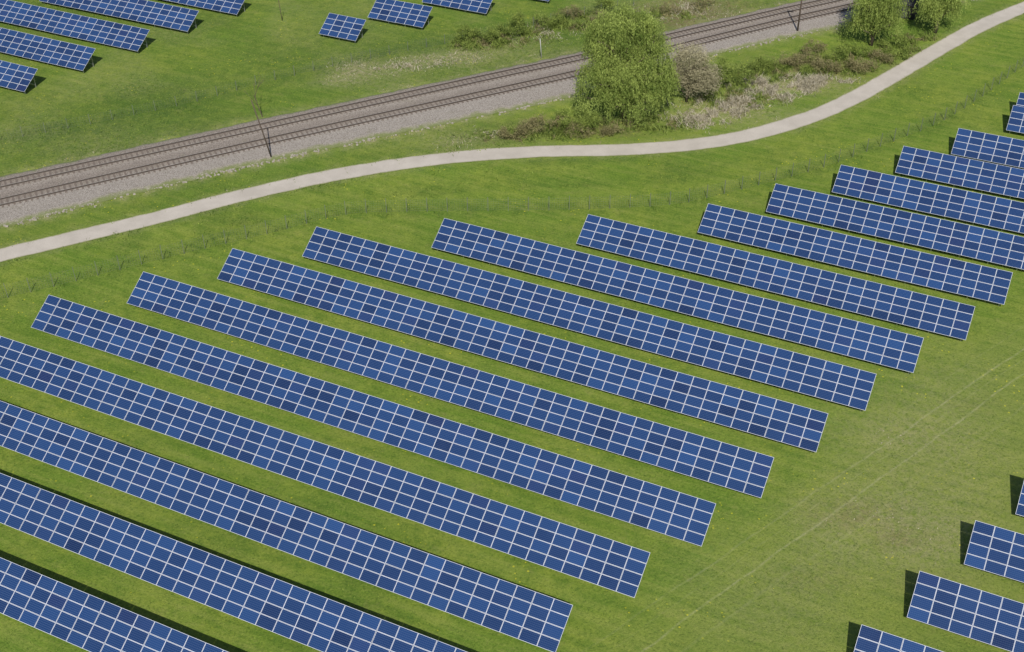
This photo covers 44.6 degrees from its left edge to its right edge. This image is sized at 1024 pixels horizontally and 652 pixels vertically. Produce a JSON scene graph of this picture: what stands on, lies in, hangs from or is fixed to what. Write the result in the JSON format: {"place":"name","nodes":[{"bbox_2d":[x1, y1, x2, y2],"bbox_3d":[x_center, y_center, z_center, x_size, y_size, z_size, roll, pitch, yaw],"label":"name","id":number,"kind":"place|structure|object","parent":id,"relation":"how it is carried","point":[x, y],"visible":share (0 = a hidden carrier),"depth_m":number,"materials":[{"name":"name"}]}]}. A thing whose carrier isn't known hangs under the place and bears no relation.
{"place":"outdoors","nodes":[
{"label":"outdoors","id":0,"kind":"place"},
{"bbox_2d":[0,0,1023,651],"bbox_3d":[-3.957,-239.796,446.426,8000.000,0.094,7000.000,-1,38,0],"label":"ground","id":1,"kind":"structure","parent":0,"point":[744,592],"depth_m":135.04,"materials":[{"name":"green plant"}]},
{"bbox_2d":[0,60,37,93],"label":"solar panel row","id":2,"kind":"object","parent":1,"relation":"on","point":[14,76],"visible":1,"depth_m":180.96,"materials":[{"name":"glass"}]},
{"bbox_2d":[0,27,94,72],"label":"solar panel row","id":3,"kind":"object","parent":1,"relation":"on","point":[54,52],"visible":1,"depth_m":188.07,"materials":[{"name":"glass"}]},
{"bbox_2d":[0,0,149,52],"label":"solar panel row","id":4,"kind":"object","parent":1,"relation":"on","point":[71,25],"visible":1,"depth_m":194.96,"materials":[{"name":"glass"}]},
{"bbox_2d":[0,557,227,651],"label":"solar panel row","id":5,"kind":"object","parent":1,"relation":"on","point":[67,620],"visible":1,"depth_m":102.12,"materials":[{"name":"glass"}]},
{"bbox_2d":[39,0,198,33],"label":"solar panel row","id":6,"kind":"object","parent":1,"relation":"on","point":[160,14],"visible":1,"depth_m":198.98,"materials":[{"name":"glass"}]},
{"bbox_2d":[166,0,244,16],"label":"solar panel row","id":7,"kind":"object","parent":1,"relation":"on","point":[230,6],"visible":1,"depth_m":201.71,"materials":[{"name":"glass"}]},
{"bbox_2d":[0,473,465,651],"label":"solar panel row","id":8,"kind":"object","parent":1,"relation":"on","point":[233,594],"visible":1,"depth_m":105.46,"materials":[{"name":"glass"}]},
{"bbox_2d":[251,72,262,116],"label":"bare sapling","id":9,"kind":"object","parent":1,"relation":"on","point":[255,93],"visible":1,"depth_m":172.05,"materials":[{"name":"plant"}]},
{"bbox_2d":[251,100,271,156],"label":"leaning pole","id":10,"kind":"object","parent":1,"relation":"on","point":[261,130],"visible":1,"depth_m":161.94,"materials":[{"name":"brown wood"}]},
{"bbox_2d":[0,401,572,651],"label":"solar panel row","id":11,"kind":"object","parent":1,"relation":"on","point":[482,604],"visible":1,"depth_m":109.54,"materials":[{"name":"glass"}]},
{"bbox_2d":[0,0,633,137],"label":"wire fence","id":12,"kind":"object","parent":1,"relation":"on","point":[286,74],"visible":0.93,"depth_m":182.11,"materials":[{"name":"metal"}]},
{"bbox_2d":[0,336,649,597],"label":"solar panel row","id":13,"kind":"object","parent":1,"relation":"on","point":[356,475],"visible":1,"depth_m":115.38,"materials":[{"name":"glass"}]},
{"bbox_2d":[319,13,365,42],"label":"solar panel row","id":14,"kind":"object","parent":1,"relation":"on","point":[342,27],"visible":1,"depth_m":193.16,"materials":[{"name":"glass"}]},
{"bbox_2d":[31,295,715,546],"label":"solar panel row","id":15,"kind":"object","parent":1,"relation":"on","point":[481,458],"visible":1,"depth_m":120.51,"materials":[{"name":"glass"}]},
{"bbox_2d":[368,0,432,27],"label":"solar panel row","id":16,"kind":"object","parent":1,"relation":"on","point":[405,13],"visible":1,"depth_m":197.21,"materials":[{"name":"glass"}]},
{"bbox_2d":[127,272,773,497],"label":"solar panel row","id":17,"kind":"object","parent":1,"relation":"on","point":[188,300],"visible":1,"depth_m":124.64,"materials":[{"name":"glass"}]},
{"bbox_2d":[422,0,491,13],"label":"solar panel row","id":18,"kind":"object","parent":1,"relation":"on","point":[480,6],"visible":1,"depth_m":200.54,"materials":[{"name":"glass"}]},
{"bbox_2d":[0,0,923,226],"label":"railway ballast","id":19,"kind":"structure","parent":1,"relation":"on","point":[18,212],"depth_m":170.62,"materials":[{"name":"gravel"}]},
{"bbox_2d":[0,0,847,189],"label":"railway track","id":20,"kind":"structure","parent":19,"relation":"on","point":[50,175],"depth_m":175.31,"materials":[{"name":"metal"}]},
{"bbox_2d":[3,24,845,227],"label":"edge stones","id":21,"kind":"object","parent":19,"relation":"on","point":[232,169],"visible":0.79,"depth_m":163.76,"materials":[{"name":"grey stone"}]},
{"bbox_2d":[0,1,858,206],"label":"railway track","id":22,"kind":"structure","parent":19,"relation":"on","point":[37,196],"depth_m":171.60,"materials":[{"name":"metal"}]},
{"bbox_2d":[455,23,478,38],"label":"bush","id":23,"kind":"object","parent":1,"relation":"on","point":[461,28],"visible":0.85,"depth_m":193.00,"materials":[{"name":"green plant"}]},
{"bbox_2d":[452,23,498,41],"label":"bush","id":24,"kind":"object","parent":1,"relation":"on","point":[465,33],"visible":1,"depth_m":191.10,"materials":[{"name":"green plant"}]},
{"bbox_2d":[17,0,976,563],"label":"dry grass tufts","id":25,"kind":"object","parent":1,"relation":"on","point":[509,112],"visible":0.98,"depth_m":183.67,"materials":[{"name":"plant"}]},
{"bbox_2d":[485,22,526,38],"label":"bush","id":26,"kind":"object","parent":1,"relation":"on","point":[502,27],"visible":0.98,"depth_m":192.05,"materials":[{"name":"green plant"}]},
{"bbox_2d":[0,0,1023,651],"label":"grass tufts","id":27,"kind":"object","parent":1,"relation":"on","point":[422,176],"visible":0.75,"depth_m":168.39,"materials":[{"name":"green plant"}]},
{"bbox_2d":[0,57,1023,296],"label":"wire fence","id":28,"kind":"object","parent":1,"relation":"on","point":[528,207],"visible":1,"depth_m":153.12,"materials":[{"name":"metal"}]},
{"bbox_2d":[0,1,1023,261],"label":"footpath","id":29,"kind":"structure","parent":1,"relation":"on","point":[904,69],"depth_m":164.59,"materials":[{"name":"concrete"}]},
{"bbox_2d":[495,122,533,140],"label":"bush","id":30,"kind":"object","parent":1,"relation":"on","point":[503,132],"visible":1,"depth_m":167.57,"materials":[{"name":"brown plant"}]},
{"bbox_2d":[507,10,526,35],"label":"bush","id":31,"kind":"object","parent":1,"relation":"on","point":[517,19],"visible":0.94,"depth_m":193.66,"materials":[{"name":"green plant"}]},
{"bbox_2d":[217,248,827,451],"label":"solar panel row","id":32,"kind":"object","parent":1,"relation":"on","point":[433,322],"visible":1,"depth_m":128.98,"materials":[{"name":"glass"}]},
{"bbox_2d":[518,112,566,132],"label":"bush","id":33,"kind":"object","parent":1,"relation":"on","point":[534,120],"visible":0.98,"depth_m":168.73,"materials":[{"name":"brown plant"}]},
{"bbox_2d":[534,10,562,29],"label":"bush","id":34,"kind":"object","parent":1,"relation":"on","point":[552,21],"visible":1,"depth_m":194.71,"materials":[{"name":"green plant"}]},
{"bbox_2d":[553,4,584,16],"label":"bush","id":35,"kind":"object","parent":1,"relation":"on","point":[567,11],"visible":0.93,"depth_m":198.18,"materials":[{"name":"brown plant"}]},
{"bbox_2d":[552,106,587,134],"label":"bush","id":36,"kind":"object","parent":1,"relation":"on","point":[566,118],"visible":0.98,"depth_m":168.53,"materials":[{"name":"green plant"}]},
{"bbox_2d":[565,122,595,137],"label":"bush","id":37,"kind":"object","parent":1,"relation":"on","point":[574,129],"visible":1,"depth_m":167.96,"materials":[{"name":"brown plant"}]},
{"bbox_2d":[571,104,599,133],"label":"bush","id":38,"kind":"object","parent":1,"relation":"on","point":[591,122],"visible":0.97,"depth_m":168.54,"materials":[{"name":"green plant"}]},
{"bbox_2d":[302,226,875,410],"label":"solar panel row","id":39,"kind":"object","parent":1,"relation":"on","point":[342,249],"visible":1,"depth_m":133.16,"materials":[{"name":"glass"}]},
{"bbox_2d":[331,0,872,139],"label":"tangled dead grass","id":40,"kind":"structure","parent":1,"relation":"on","point":[810,83],"depth_m":177.01,"materials":[{"name":"plant"}]},
{"bbox_2d":[594,0,615,9],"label":"bush","id":41,"kind":"object","parent":1,"relation":"on","point":[608,2],"visible":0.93,"depth_m":199.40,"materials":[{"name":"green plant"}]},
{"bbox_2d":[598,122,624,137],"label":"bush","id":42,"kind":"object","parent":1,"relation":"on","point":[609,130],"visible":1,"depth_m":167.72,"materials":[{"name":"brown plant"}]},
{"bbox_2d":[569,0,682,129],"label":"willow tree","id":43,"kind":"object","parent":1,"relation":"on","point":[620,46],"visible":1,"depth_m":165.48,"materials":[{"name":"green plant"}]},
{"bbox_2d":[656,2,687,16],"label":"bush","id":44,"kind":"object","parent":1,"relation":"on","point":[665,9],"visible":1,"depth_m":199.10,"materials":[{"name":"brown plant"}]},
{"bbox_2d":[431,218,923,373],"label":"solar panel row","id":45,"kind":"object","parent":1,"relation":"on","point":[805,326],"visible":1,"depth_m":136.34,"materials":[{"name":"glass"}]},
{"bbox_2d":[438,4,937,143],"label":"brown scrub cover","id":46,"kind":"object","parent":1,"relation":"on","point":[483,44],"visible":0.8,"depth_m":183.97,"materials":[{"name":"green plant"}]},
{"bbox_2d":[662,40,726,101],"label":"budding tree","id":47,"kind":"object","parent":1,"relation":"on","point":[702,81],"visible":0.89,"depth_m":171.95,"materials":[{"name":"brown plant"}]},
{"bbox_2d":[445,5,944,143],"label":"green scrub cover","id":48,"kind":"object","parent":1,"relation":"on","point":[565,21],"visible":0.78,"depth_m":182.23,"materials":[{"name":"green plant"}]},
{"bbox_2d":[691,0,717,12],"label":"bush","id":49,"kind":"object","parent":1,"relation":"on","point":[696,4],"visible":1,"depth_m":200.32,"materials":[{"name":"brown plant"}]},
{"bbox_2d":[710,55,735,80],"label":"bush","id":50,"kind":"object","parent":1,"relation":"on","point":[722,61],"visible":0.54,"depth_m":179.61,"materials":[{"name":"green plant"}]},
{"bbox_2d":[714,58,757,91],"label":"bush","id":51,"kind":"object","parent":1,"relation":"on","point":[723,76],"visible":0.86,"depth_m":176.98,"materials":[{"name":"green plant"}]},
{"bbox_2d":[737,57,770,74],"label":"bush","id":52,"kind":"object","parent":1,"relation":"on","point":[757,62],"visible":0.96,"depth_m":181.32,"materials":[{"name":"green plant"}]},
{"bbox_2d":[754,57,783,70],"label":"bush","id":53,"kind":"object","parent":1,"relation":"on","point":[768,61],"visible":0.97,"depth_m":181.92,"materials":[{"name":"green plant"}]},
{"bbox_2d":[576,214,974,340],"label":"solar panel row","id":54,"kind":"object","parent":1,"relation":"on","point":[660,247],"visible":1,"depth_m":138.91,"materials":[{"name":"glass"}]},
{"bbox_2d":[774,50,815,70],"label":"bush","id":55,"kind":"object","parent":1,"relation":"on","point":[790,60],"visible":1,"depth_m":182.66,"materials":[{"name":"brown plant"}]},
{"bbox_2d":[797,0,801,30],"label":"utility pole","id":56,"kind":"object","parent":1,"relation":"on","point":[799,16],"visible":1,"depth_m":191.39,"materials":[{"name":"grey wood"}]},
{"bbox_2d":[800,37,827,57],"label":"bush","id":57,"kind":"object","parent":1,"relation":"on","point":[815,48],"visible":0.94,"depth_m":186.10,"materials":[{"name":"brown plant"}]},
{"bbox_2d":[806,57,841,74],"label":"bush","id":58,"kind":"object","parent":1,"relation":"on","point":[819,66],"visible":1,"depth_m":181.46,"materials":[{"name":"brown plant"}]},
{"bbox_2d":[825,48,850,63],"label":"bush","id":59,"kind":"object","parent":1,"relation":"on","point":[841,56],"visible":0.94,"depth_m":183.48,"materials":[{"name":"green plant"}]},
{"bbox_2d":[834,38,872,56],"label":"bush","id":60,"kind":"object","parent":1,"relation":"on","point":[857,48],"visible":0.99,"depth_m":184.78,"materials":[{"name":"green plant"}]},
{"bbox_2d":[698,203,1012,305],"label":"solar panel row","id":61,"kind":"object","parent":1,"relation":"on","point":[803,240],"visible":1,"depth_m":142.33,"materials":[{"name":"glass"}]},
{"bbox_2d":[844,55,879,73],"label":"bush","id":62,"kind":"object","parent":1,"relation":"on","point":[856,65],"visible":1,"depth_m":181.16,"materials":[{"name":"brown plant"}]},
{"bbox_2d":[835,0,912,45],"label":"willow tree","id":63,"kind":"object","parent":1,"relation":"on","point":[873,15],"visible":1,"depth_m":185.44,"materials":[{"name":"green plant"}]},
{"bbox_2d":[868,46,895,62],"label":"bush","id":64,"kind":"object","parent":1,"relation":"on","point":[874,55],"visible":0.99,"depth_m":184.21,"materials":[{"name":"brown plant"}]},
{"bbox_2d":[875,32,910,48],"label":"bush","id":65,"kind":"object","parent":1,"relation":"on","point":[905,41],"visible":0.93,"depth_m":187.60,"materials":[{"name":"green plant"}]},
{"bbox_2d":[766,184,1023,269],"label":"solar panel row","id":66,"kind":"object","parent":1,"relation":"on","point":[905,229],"visible":1,"depth_m":146.79,"materials":[{"name":"glass"}]},
{"bbox_2d":[881,44,912,58],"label":"bush","id":67,"kind":"object","parent":1,"relation":"on","point":[898,52],"visible":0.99,"depth_m":185.21,"materials":[{"name":"green plant"}]},
{"bbox_2d":[854,625,942,651],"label":"solar panel row","id":68,"kind":"object","parent":1,"relation":"on","point":[869,639],"visible":1,"depth_m":98.45,"materials":[{"name":"glass"}]},
{"bbox_2d":[896,0,920,19],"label":"trackside hut","id":69,"kind":"object","parent":1,"relation":"on","point":[911,16],"visible":0.57,"depth_m":195.77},
{"bbox_2d":[901,7,907,18],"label":"door","id":70,"kind":"structure","parent":69,"relation":"in","point":[906,8],"depth_m":196.20,"materials":[{"name":"metal"}]},
{"bbox_2d":[832,165,1023,233],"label":"solar panel row","id":71,"kind":"object","parent":1,"relation":"on","point":[978,208],"visible":1,"depth_m":151.55,"materials":[{"name":"glass"}]},
{"bbox_2d":[912,0,972,34],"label":"willow tree","id":72,"kind":"object","parent":1,"relation":"on","point":[936,11],"visible":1,"depth_m":189.09,"materials":[{"name":"green plant"}]},
{"bbox_2d":[895,146,1023,198],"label":"solar panel row","id":73,"kind":"object","parent":1,"relation":"on","point":[955,168],"visible":1,"depth_m":156.36,"materials":[{"name":"glass"}]},
{"bbox_2d":[907,571,1023,651],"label":"solar panel row","id":74,"kind":"object","parent":1,"relation":"on","point":[920,607],"visible":1,"depth_m":101.54,"materials":[{"name":"glass"}]},
{"bbox_2d":[951,128,1023,167],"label":"solar panel row","id":75,"kind":"object","parent":1,"relation":"on","point":[1005,147],"visible":0.98,"depth_m":161.12,"materials":[{"name":"glass"}]},
{"bbox_2d":[964,520,1023,582],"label":"solar panel row","id":76,"kind":"object","parent":1,"relation":"on","point":[979,546],"visible":1,"depth_m":106.74,"materials":[{"name":"glass"}]},
{"bbox_2d":[1006,105,1023,133],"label":"solar panel row","id":77,"kind":"object","parent":1,"relation":"on","point":[1016,121],"visible":1,"depth_m":166.88,"materials":[{"name":"glass"}]},
{"bbox_2d":[1016,482,1023,516],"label":"solar panel row","id":78,"kind":"object","parent":1,"relation":"on","point":[1020,509],"visible":1,"depth_m":111.61,"materials":[{"name":"glass"}]},
{"bbox_2d":[1016,92,1023,116],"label":"solar panel row","id":79,"kind":"object","parent":1,"relation":"on","point":[1020,101],"visible":0.35,"depth_m":170.37,"materials":[{"name":"glass"}]}
]}

